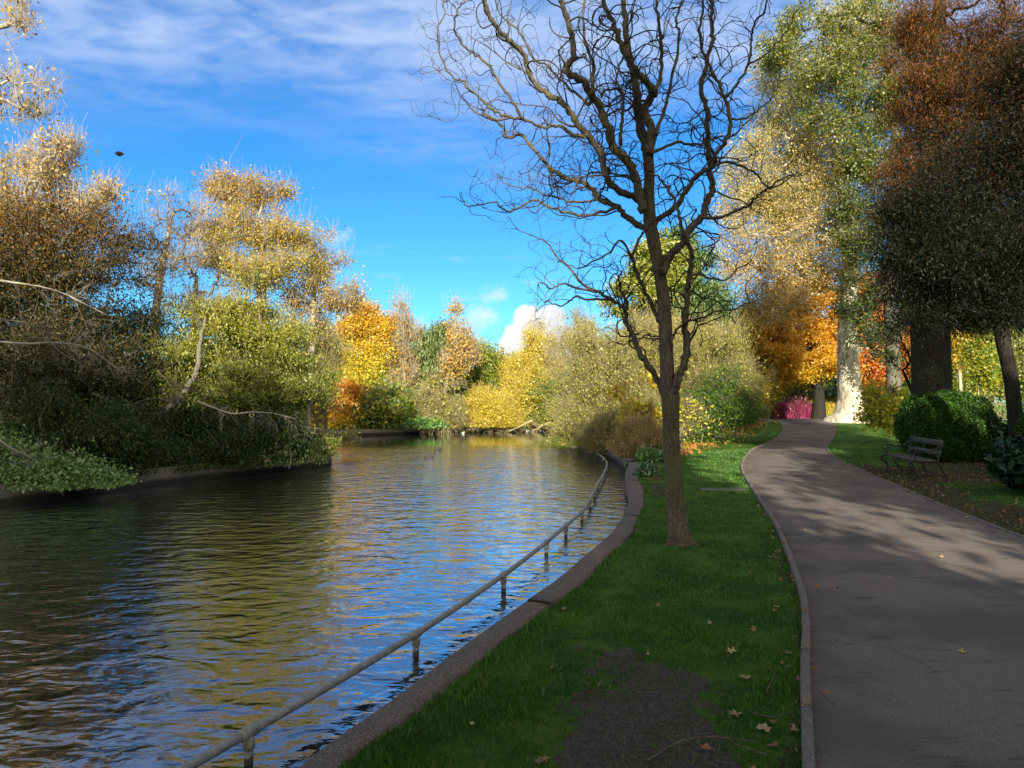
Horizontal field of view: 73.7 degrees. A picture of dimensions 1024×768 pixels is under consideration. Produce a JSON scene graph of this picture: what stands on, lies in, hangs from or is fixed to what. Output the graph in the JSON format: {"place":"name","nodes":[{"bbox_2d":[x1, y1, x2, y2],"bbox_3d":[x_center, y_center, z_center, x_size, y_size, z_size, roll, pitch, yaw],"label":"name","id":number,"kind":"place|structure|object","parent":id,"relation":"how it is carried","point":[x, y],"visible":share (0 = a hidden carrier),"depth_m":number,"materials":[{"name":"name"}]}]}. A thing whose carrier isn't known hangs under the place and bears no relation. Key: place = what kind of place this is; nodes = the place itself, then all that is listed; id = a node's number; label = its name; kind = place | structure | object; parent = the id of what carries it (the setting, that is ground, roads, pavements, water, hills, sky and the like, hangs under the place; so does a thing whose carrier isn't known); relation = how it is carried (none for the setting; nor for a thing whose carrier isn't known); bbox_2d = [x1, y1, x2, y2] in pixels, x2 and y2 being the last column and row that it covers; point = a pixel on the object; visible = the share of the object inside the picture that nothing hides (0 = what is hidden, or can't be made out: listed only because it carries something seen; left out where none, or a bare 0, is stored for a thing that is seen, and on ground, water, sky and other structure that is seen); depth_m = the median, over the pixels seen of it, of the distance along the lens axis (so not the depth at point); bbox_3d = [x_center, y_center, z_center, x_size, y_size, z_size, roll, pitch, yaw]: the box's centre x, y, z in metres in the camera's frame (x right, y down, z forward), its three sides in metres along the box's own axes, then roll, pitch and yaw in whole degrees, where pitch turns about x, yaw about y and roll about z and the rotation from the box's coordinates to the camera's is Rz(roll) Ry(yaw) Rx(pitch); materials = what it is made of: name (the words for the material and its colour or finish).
{"place":"outdoors","nodes":[
{"label":"outdoors","id":0,"kind":"place"},
{"bbox_2d":[0,430,627,767],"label":"lake water","id":1,"kind":"structure","parent":0,"point":[174,625],"depth_m":7.43,"materials":[{"name":"liquid"}]},
{"bbox_2d":[176,452,607,767],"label":"lake railing","id":2,"kind":"object","parent":1,"relation":"in","point":[245,736],"visible":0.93,"depth_m":4.64,"materials":[{"name":"metal"}]},
{"bbox_2d":[446,418,485,432],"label":"dead boughs","id":3,"kind":"object","parent":1,"relation":"in","point":[469,429],"visible":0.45,"depth_m":45.59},
{"bbox_2d":[470,419,532,432],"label":"dead boughs","id":4,"kind":"object","parent":1,"relation":"in","point":[523,424],"visible":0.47,"depth_m":45.75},
{"bbox_2d":[515,418,551,431],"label":"dead boughs","id":5,"kind":"object","parent":1,"relation":"in","point":[539,425],"visible":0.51,"depth_m":46.85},
{"bbox_2d":[0,0,1023,404],"label":"sky","id":6,"kind":"structure","parent":0,"point":[321,90],"materials":[{"name":"blue"}]},
{"bbox_2d":[275,405,1023,767],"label":"ground","id":7,"kind":"structure","parent":0,"point":[647,713],"depth_m":4.35,"materials":[{"name":"plant"}]},
{"bbox_2d":[202,324,305,421],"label":"tree","id":8,"kind":"object","parent":7,"relation":"on","point":[277,373],"visible":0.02,"depth_m":59.66,"materials":[{"name":"green plant"}]},
{"bbox_2d":[310,376,373,429],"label":"autumn bush","id":9,"kind":"object","parent":7,"relation":"on","point":[353,397],"visible":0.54,"depth_m":41.68,"materials":[{"name":"orange plant"}]},
{"bbox_2d":[324,293,418,391],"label":"autumn tree","id":10,"kind":"object","parent":7,"relation":"on","point":[370,335],"visible":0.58,"depth_m":45.66,"materials":[{"name":"yellow plant"}]},
{"bbox_2d":[337,364,429,429],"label":"autumn bush","id":11,"kind":"object","parent":7,"relation":"on","point":[390,403],"visible":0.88,"depth_m":42.58,"materials":[{"name":"plant"}]},
{"bbox_2d":[376,278,427,392],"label":"bare tree","id":12,"kind":"object","parent":7,"relation":"on","point":[403,336],"visible":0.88,"depth_m":45.83,"materials":[{"name":"beige plant"}]},
{"bbox_2d":[381,413,449,429],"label":"ivy patch","id":13,"kind":"object","parent":7,"relation":"on","point":[422,423],"visible":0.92,"depth_m":42.98,"materials":[{"name":"green plant"}]},
{"bbox_2d":[403,314,467,416],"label":"weeping conifer","id":14,"kind":"object","parent":7,"relation":"on","point":[430,343],"visible":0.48,"depth_m":45.97,"materials":[{"name":"green plant"}]},
{"bbox_2d":[406,374,478,399],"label":"autumn bush","id":15,"kind":"object","parent":7,"relation":"on","point":[462,389],"visible":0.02,"depth_m":48.84,"materials":[{"name":"yellow plant"}]},
{"bbox_2d":[409,366,477,434],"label":"bare thicket","id":16,"kind":"object","parent":7,"relation":"on","point":[441,405],"visible":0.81,"depth_m":43.94,"materials":[{"name":"beige plant"}]},
{"bbox_2d":[431,291,487,395],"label":"poplar tree","id":17,"kind":"object","parent":7,"relation":"on","point":[463,351],"visible":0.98,"depth_m":45.22,"materials":[{"name":"beige plant"}]},
{"bbox_2d":[299,462,643,767],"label":"lake coping","id":18,"kind":"object","parent":7,"relation":"on","point":[395,710],"visible":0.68,"depth_m":4.43,"materials":[{"name":"concrete"}]},
{"bbox_2d":[309,426,635,471],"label":"lake wall","id":19,"kind":"structure","parent":7,"relation":"on","point":[620,461],"depth_m":42.31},
{"bbox_2d":[451,336,520,397],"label":"olive tree","id":20,"kind":"object","parent":7,"relation":"on","point":[486,371],"visible":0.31,"depth_m":49.64,"materials":[{"name":"green plant"}]},
{"bbox_2d":[448,375,528,429],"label":"willow bush","id":21,"kind":"object","parent":7,"relation":"on","point":[494,409],"visible":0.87,"depth_m":45.27,"materials":[{"name":"plant"}]},
{"bbox_2d":[491,309,565,428],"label":"willow tree","id":22,"kind":"object","parent":7,"relation":"on","point":[528,358],"visible":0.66,"depth_m":48.42,"materials":[{"name":"plant"}]},
{"bbox_2d":[513,366,573,430],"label":"autumn bush","id":23,"kind":"object","parent":7,"relation":"on","point":[546,392],"visible":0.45,"depth_m":47.45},
{"bbox_2d":[519,308,567,375],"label":"feathery tree","id":24,"kind":"object","parent":7,"relation":"on","point":[549,353],"visible":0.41,"depth_m":53.83,"materials":[{"name":"plant"}]},
{"bbox_2d":[548,383,576,441],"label":"autumn bush","id":25,"kind":"object","parent":7,"relation":"on","point":[550,436],"depth_m":32.91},
{"bbox_2d":[535,301,604,368],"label":"bare tree","id":26,"kind":"object","parent":7,"relation":"on","point":[560,342],"visible":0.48,"depth_m":44.01,"materials":[{"name":"beige plant"}]},
{"bbox_2d":[570,397,640,457],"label":"dry shrub","id":27,"kind":"object","parent":7,"relation":"on","point":[594,434],"visible":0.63,"depth_m":24.26,"materials":[{"name":"beige plant"}]},
{"bbox_2d":[522,292,705,452],"bbox_3d":[4.267,-0.226,27.559,6.817,7.440,5.833,-1,-2,30],"label":"bare thicket","id":28,"kind":"object","parent":7,"relation":"on","point":[590,379],"visible":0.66,"depth_m":26.76,"materials":[{"name":"beige plant"}]},
{"bbox_2d":[403,0,835,547],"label":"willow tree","id":29,"kind":"object","parent":7,"relation":"on","point":[668,386],"visible":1,"depth_m":7.96,"materials":[{"name":"brown plant"}]},
{"bbox_2d":[606,364,661,444],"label":"yellow shrub","id":30,"kind":"object","parent":7,"relation":"on","point":[648,407],"visible":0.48,"depth_m":22.29,"materials":[{"name":"plant"}]},
{"bbox_2d":[632,459,659,477],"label":"plant","id":31,"kind":"object","parent":7,"relation":"on","point":[644,469],"visible":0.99,"depth_m":15.37,"materials":[{"name":"green plant"}]},
{"bbox_2d":[602,407,692,459],"bbox_3d":[3.988,1.605,20.596,2.510,1.939,2.177,1,-2,-32],"label":"dry shrub","id":32,"kind":"object","parent":7,"relation":"on","point":[644,431],"visible":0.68,"depth_m":20.35,"materials":[{"name":"plant"}]},
{"bbox_2d":[591,227,703,394],"bbox_3d":[7.473,-2.873,37.313,5.152,11.168,5.991,1,-2,-39],"label":"tree","id":33,"kind":"object","parent":7,"relation":"on","point":[642,259],"visible":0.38,"depth_m":36.51,"materials":[{"name":"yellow plant"}]},
{"bbox_2d":[632,441,663,462],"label":"plant","id":34,"kind":"object","parent":7,"relation":"on","point":[645,454],"visible":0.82,"depth_m":19.02,"materials":[{"name":"green plant"}]},
{"bbox_2d":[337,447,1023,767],"bbox_3d":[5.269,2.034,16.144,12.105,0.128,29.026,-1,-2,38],"label":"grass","id":35,"kind":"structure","parent":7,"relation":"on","point":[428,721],"depth_m":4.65,"materials":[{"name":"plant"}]},
{"bbox_2d":[619,215,745,376],"bbox_3d":[9.442,-3.516,37.964,7.142,12.298,6.036,0,-2,0],"label":"conifer tree","id":36,"kind":"object","parent":7,"relation":"on","point":[700,253],"visible":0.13,"depth_m":37.25,"materials":[{"name":"green plant"}]},
{"bbox_2d":[610,420,775,458],"bbox_3d":[9.409,2.292,32.919,5.401,0.600,27.893,-1,-2,27],"label":"leaf carpet","id":37,"kind":"object","parent":7,"relation":"on","point":[694,446],"visible":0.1,"depth_m":27.72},
{"bbox_2d":[679,389,721,448],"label":"yellow shrub","id":38,"kind":"object","parent":7,"relation":"on","point":[689,413],"visible":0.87,"depth_m":23.31,"materials":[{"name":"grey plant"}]},
{"bbox_2d":[647,736,757,761],"bbox_3d":[0.889,1.719,3.256,0.591,0.021,0.118,0,-2,-16],"label":"fallen stick","id":39,"kind":"object","parent":7,"relation":"on","point":[663,750],"visible":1,"depth_m":3.29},
{"bbox_2d":[631,297,787,438],"bbox_3d":[7.610,-0.835,29.060,7.108,6.762,5.711,0,-2,0],"label":"bare thicket","id":40,"kind":"object","parent":7,"relation":"on","point":[720,345],"visible":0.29,"depth_m":28.11,"materials":[{"name":"beige plant"}]},
{"bbox_2d":[698,487,748,491],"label":"stone slab","id":41,"kind":"structure","parent":7,"relation":"on","point":[724,489],"depth_m":12.76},
{"bbox_2d":[679,351,777,444],"bbox_3d":[7.929,0.650,27.602,5.051,4.058,3.626,0,-2,0],"label":"evergreen bush","id":42,"kind":"object","parent":7,"relation":"on","point":[729,416],"visible":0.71,"depth_m":27.07,"materials":[{"name":"green plant"}]},
{"bbox_2d":[728,709,741,716],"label":"dead leaf","id":43,"kind":"object","parent":7,"relation":"on","point":[734,712],"visible":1,"depth_m":3.59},
{"bbox_2d":[722,733,768,756],"bbox_3d":[1.092,1.720,3.256,0.060,0.019,0.267,1,-2,-34],"label":"fallen stick","id":44,"kind":"object","parent":7,"relation":"on","point":[748,748],"visible":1,"depth_m":3.19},
{"bbox_2d":[706,297,796,416],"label":"yellow tree","id":45,"kind":"object","parent":7,"relation":"on","point":[756,354],"visible":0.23,"depth_m":52.41,"materials":[{"name":"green plant"}]},
{"bbox_2d":[750,360,766,408],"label":"autumn bush","id":46,"kind":"object","parent":7,"relation":"on","point":[759,381],"visible":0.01,"depth_m":50.38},
{"bbox_2d":[753,407,772,418],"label":"hedge","id":47,"kind":"object","parent":7,"relation":"on","point":[768,415],"visible":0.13,"depth_m":51.40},
{"bbox_2d":[756,723,770,731],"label":"dead leaf","id":48,"kind":"object","parent":7,"relation":"on","point":[764,726],"visible":1,"depth_m":3.43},
{"bbox_2d":[750,711,793,716],"bbox_3d":[1.372,1.726,3.568,0.236,0.017,0.084,0,-2,0],"label":"fallen stick","id":49,"kind":"object","parent":7,"relation":"on","point":[768,716],"visible":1,"depth_m":3.56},
{"bbox_2d":[740,420,815,767],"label":"path kerb","id":50,"kind":"structure","parent":7,"relation":"on","point":[808,746],"depth_m":4.42,"materials":[{"name":"concrete"}]},
{"bbox_2d":[541,438,1023,767],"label":"leaf litter","id":51,"kind":"object","parent":7,"relation":"on","point":[706,746],"visible":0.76,"depth_m":9.80,"materials":[{"name":"plant"}]},
{"bbox_2d":[766,392,812,418],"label":"dogwood hedge","id":52,"kind":"object","parent":7,"relation":"on","point":[792,408],"visible":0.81,"depth_m":53.18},
{"bbox_2d":[764,375,836,402],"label":"tree","id":53,"kind":"object","parent":7,"relation":"on","point":[802,392],"visible":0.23,"depth_m":59.45,"materials":[{"name":"green plant"}]},
{"bbox_2d":[736,263,867,418],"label":"maple tree","id":54,"kind":"object","parent":7,"relation":"on","point":[809,357],"visible":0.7,"depth_m":51.68,"materials":[{"name":"orange plant"}]},
{"bbox_2d":[706,0,900,423],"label":"plane tree","id":55,"kind":"object","parent":7,"relation":"on","point":[848,365],"visible":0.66,"depth_m":39.60,"materials":[{"name":"yellow plant"}]},
{"bbox_2d":[804,396,835,415],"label":"dogwood hedge","id":56,"kind":"object","parent":7,"relation":"on","point":[830,408],"visible":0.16,"depth_m":55.31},
{"bbox_2d":[748,0,920,424],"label":"tall lime tree","id":57,"kind":"object","parent":7,"relation":"on","point":[845,60],"visible":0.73,"depth_m":36.41,"materials":[{"name":"green plant"}]},
{"bbox_2d":[810,374,910,402],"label":"tree","id":58,"kind":"object","parent":7,"relation":"on","point":[831,389],"visible":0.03,"depth_m":58.58,"materials":[{"name":"green plant"}]},
{"bbox_2d":[846,370,910,442],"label":"yellow shrub","id":59,"kind":"object","parent":7,"relation":"on","point":[879,410],"visible":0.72,"depth_m":27.34,"materials":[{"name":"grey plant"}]},
{"bbox_2d":[857,272,910,400],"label":"red tree","id":60,"kind":"object","parent":7,"relation":"on","point":[876,372],"visible":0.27,"depth_m":51.16,"materials":[{"name":"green plant"}]},
{"bbox_2d":[858,333,910,387],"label":"tree","id":61,"kind":"object","parent":7,"relation":"on","point":[910,356],"visible":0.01,"depth_m":58.65,"materials":[{"name":"grey plant"}]},
{"bbox_2d":[869,327,910,395],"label":"bare sapling","id":62,"kind":"object","parent":7,"relation":"on","point":[907,367],"visible":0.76,"depth_m":24.05,"materials":[{"name":"brown plant"}]},
{"bbox_2d":[881,436,947,480],"bbox_3d":[8.775,1.609,14.976,0.736,0.860,1.879,0,-2,13],"label":"park bench","id":63,"kind":"object","parent":7,"relation":"on","point":[911,458],"visible":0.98,"depth_m":14.75,"materials":[{"name":"metal"}]},
{"bbox_2d":[827,422,1023,538],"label":"path kerb","id":64,"kind":"structure","parent":7,"relation":"on","point":[973,517],"depth_m":11.39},
{"bbox_2d":[834,5,1023,436],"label":"dark yew tree","id":65,"kind":"object","parent":7,"relation":"on","point":[983,249],"visible":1,"depth_m":15.37,"materials":[{"name":"green plant"}]},
{"bbox_2d":[837,0,1023,444],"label":"redwood tree","id":66,"kind":"object","parent":7,"relation":"on","point":[929,34],"visible":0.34,"depth_m":21.79,"materials":[{"name":"brown plant"}]},
{"bbox_2d":[891,389,1002,461],"bbox_3d":[11.978,1.121,18.875,2.397,2.013,2.222,0,-2,0],"label":"clipped bush","id":67,"kind":"object","parent":7,"relation":"on","point":[916,412],"visible":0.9,"depth_m":18.15,"materials":[{"name":"green plant"}]},
{"bbox_2d":[951,330,978,391],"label":"birch tree","id":68,"kind":"object","parent":7,"relation":"on","point":[954,358],"visible":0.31,"depth_m":55.70,"materials":[{"name":"plant"}]},
{"bbox_2d":[951,329,1001,396],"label":"tree","id":69,"kind":"object","parent":7,"relation":"on","point":[965,384],"visible":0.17,"depth_m":58.03,"materials":[{"name":"green plant"}]},
{"bbox_2d":[952,333,1003,396],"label":"young tree","id":70,"kind":"object","parent":7,"relation":"on","point":[983,369],"visible":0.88,"depth_m":46.65,"materials":[{"name":"plant"}]},
{"bbox_2d":[957,413,1007,460],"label":"plant","id":71,"kind":"object","parent":7,"relation":"on","point":[1001,432],"visible":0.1,"depth_m":18.11,"materials":[{"name":"green plant"}]},
{"bbox_2d":[976,331,1000,402],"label":"tree","id":72,"kind":"object","parent":7,"relation":"on","point":[992,386],"visible":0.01,"depth_m":61.85,"materials":[{"name":"green plant"}]},
{"bbox_2d":[981,399,1006,417],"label":"laurel hedge","id":73,"kind":"object","parent":7,"relation":"on","point":[999,410],"visible":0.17,"depth_m":55.30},
{"bbox_2d":[975,322,1023,402],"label":"tree","id":74,"kind":"object","parent":7,"relation":"on","point":[1015,346],"visible":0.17,"depth_m":60.49,"materials":[{"name":"green plant"}]},
{"bbox_2d":[984,433,1023,492],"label":"laurel bush","id":75,"kind":"object","parent":7,"relation":"on","point":[1005,459],"visible":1,"depth_m":11.84,"materials":[{"name":"green plant"}]},
{"bbox_2d":[1013,404,1023,434],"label":"clipped hedge","id":76,"kind":"object","parent":7,"relation":"on","point":[1021,426],"visible":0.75,"depth_m":14.62,"materials":[{"name":"green plant"}]},
{"bbox_2d":[743,419,1023,767],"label":"path","id":77,"kind":"structure","parent":0,"point":[925,603],"depth_m":5.32,"materials":[{"name":"asphalt"}]},
{"bbox_2d":[819,691,849,714],"bbox_3d":[1.744,1.732,3.722,0.027,0.020,0.287,0,-2,-6],"label":"fallen stick","id":78,"kind":"object","parent":77,"relation":"on","point":[832,702],"visible":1,"depth_m":3.72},
{"bbox_2d":[888,636,936,671],"bbox_3d":[2.564,1.754,4.473,0.102,0.020,0.657,0,-2,6],"label":"fallen stick","id":79,"kind":"object","parent":77,"relation":"on","point":[907,656],"visible":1,"depth_m":4.38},
{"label":"island ground","id":80,"kind":"structure","parent":0,"visible":0},
{"bbox_2d":[0,0,76,144],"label":"autumn tree","id":81,"kind":"object","parent":80,"relation":"on","point":[20,23],"visible":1,"depth_m":15.17,"materials":[{"name":"yellow plant"}]},
{"bbox_2d":[0,106,149,441],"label":"autumn tree","id":82,"kind":"object","parent":80,"relation":"on","point":[39,163],"visible":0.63,"depth_m":19.90,"materials":[{"name":"yellow plant"}]},
{"bbox_2d":[0,421,149,495],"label":"ivy bush","id":83,"kind":"object","parent":80,"relation":"on","point":[63,473],"visible":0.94,"depth_m":13.93,"materials":[{"name":"green plant"}]},
{"bbox_2d":[0,429,63,477],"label":"bare branch","id":84,"kind":"object","parent":83,"relation":"attached to","point":[21,453],"visible":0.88,"depth_m":13.85,"materials":[{"name":"brown plant"}]},
{"bbox_2d":[0,365,178,476],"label":"yew bush","id":85,"kind":"object","parent":80,"relation":"on","point":[122,439],"visible":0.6,"depth_m":15.65,"materials":[{"name":"green plant"}]},
{"bbox_2d":[0,280,180,430],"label":"yew tree","id":86,"kind":"object","parent":80,"relation":"on","point":[118,322],"visible":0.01,"depth_m":24.02,"materials":[{"name":"green plant"}]},
{"bbox_2d":[0,139,195,438],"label":"yew tree","id":87,"kind":"object","parent":80,"relation":"on","point":[72,262],"visible":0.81,"depth_m":17.99,"materials":[{"name":"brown plant"}]},
{"bbox_2d":[0,310,115,377],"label":"bare branch","id":88,"kind":"object","parent":87,"relation":"attached to","point":[38,328],"visible":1,"depth_m":14.46,"materials":[{"name":"grey plant"}]},
{"bbox_2d":[0,326,143,378],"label":"bare branch","id":89,"kind":"object","parent":87,"relation":"attached to","point":[56,343],"visible":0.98,"depth_m":14.97,"materials":[{"name":"grey plant"}]},
{"bbox_2d":[0,270,154,330],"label":"bare branch","id":90,"kind":"object","parent":87,"relation":"attached to","point":[33,286],"visible":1,"depth_m":14.75,"materials":[{"name":"grey plant"}]},
{"bbox_2d":[93,381,194,426],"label":"bare branch","id":91,"kind":"object","parent":87,"relation":"attached to","point":[169,398],"visible":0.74,"depth_m":17.09,"materials":[{"name":"brown plant"}]},
{"bbox_2d":[28,287,232,440],"bbox_3d":[-11.956,-0.462,21.511,6.212,5.593,6.506,2,-2,-44],"label":"yew tree","id":92,"kind":"object","parent":80,"relation":"on","point":[133,326],"visible":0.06,"depth_m":20.91,"materials":[{"name":"green plant"}]},
{"bbox_2d":[0,454,331,504],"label":"island wall","id":93,"kind":"structure","parent":80,"relation":"on","point":[8,497],"depth_m":16.57,"materials":[{"name":"stone"}]},
{"bbox_2d":[106,176,233,373],"bbox_3d":[-11.289,-2.096,22.657,3.999,9.787,3.360,0,-2,-14],"label":"bare tree","id":94,"kind":"object","parent":80,"relation":"on","point":[176,259],"visible":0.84,"depth_m":22.53,"materials":[{"name":"brown plant"}]},
{"bbox_2d":[153,279,210,427],"bbox_3d":[-9.938,-0.129,19.780,2.479,5.917,1.211,0,-2,0],"label":"leaning trunk","id":95,"kind":"object","parent":80,"relation":"on","point":[190,382],"visible":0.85,"depth_m":19.78,"materials":[{"name":"grey plant"}]},
{"bbox_2d":[141,423,229,474],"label":"yew bush","id":96,"kind":"object","parent":80,"relation":"on","point":[180,462],"visible":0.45,"depth_m":17.55,"materials":[{"name":"green plant"}]},
{"bbox_2d":[138,199,274,341],"bbox_3d":[-10.934,-2.033,24.097,5.432,8.882,2.826,0,-2,0],"label":"bare tree","id":97,"kind":"object","parent":80,"relation":"on","point":[194,275],"visible":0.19,"depth_m":23.87,"materials":[{"name":"brown plant"}]},
{"bbox_2d":[123,381,339,471],"bbox_3d":[-8.440,1.153,19.553,6.393,2.576,4.841,-1,-2,26],"label":"yew bush","id":98,"kind":"object","parent":80,"relation":"on","point":[265,446],"visible":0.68,"depth_m":18.79,"materials":[{"name":"green plant"}]},
{"bbox_2d":[198,401,315,465],"bbox_3d":[-6.941,1.393,18.877,3.239,1.861,1.584,0,-2,0],"label":"bare branch","id":99,"kind":"object","parent":98,"relation":"attached to","point":[222,411],"visible":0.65,"depth_m":18.77,"materials":[{"name":"grey plant"}]},
{"bbox_2d":[107,254,361,425],"bbox_3d":[-8.259,-0.908,21.111,7.706,6.467,5.034,0,-2,0],"label":"willow tree","id":100,"kind":"object","parent":80,"relation":"on","point":[237,325],"visible":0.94,"depth_m":20.24,"materials":[{"name":"green plant"}]},
{"bbox_2d":[183,150,347,420],"bbox_3d":[-8.759,-3.126,23.989,5.789,11.062,4.479,0,-2,0],"label":"autumn tree","id":101,"kind":"object","parent":80,"relation":"on","point":[265,233],"visible":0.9,"depth_m":23.77,"materials":[{"name":"yellow plant"}]},
{"bbox_2d":[269,309,364,449],"bbox_3d":[-7.496,-0.448,25.463,4.151,6.260,3.193,0,-2,0],"label":"bare thicket","id":102,"kind":"object","parent":80,"relation":"on","point":[328,342],"visible":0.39,"depth_m":25.44,"materials":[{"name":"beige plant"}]},
{"bbox_2d":[266,217,373,442],"bbox_3d":[-7.174,-1.928,24.964,4.272,8.720,2.955,0,-2,0],"label":"autumn tree","id":103,"kind":"object","parent":80,"relation":"on","point":[315,307],"visible":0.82,"depth_m":24.88,"materials":[{"name":"yellow plant"}]},
{"bbox_2d":[307,426,345,458],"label":"yew bush","id":104,"kind":"object","parent":80,"relation":"on","point":[333,441],"visible":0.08,"depth_m":21.53,"materials":[{"name":"green plant"}]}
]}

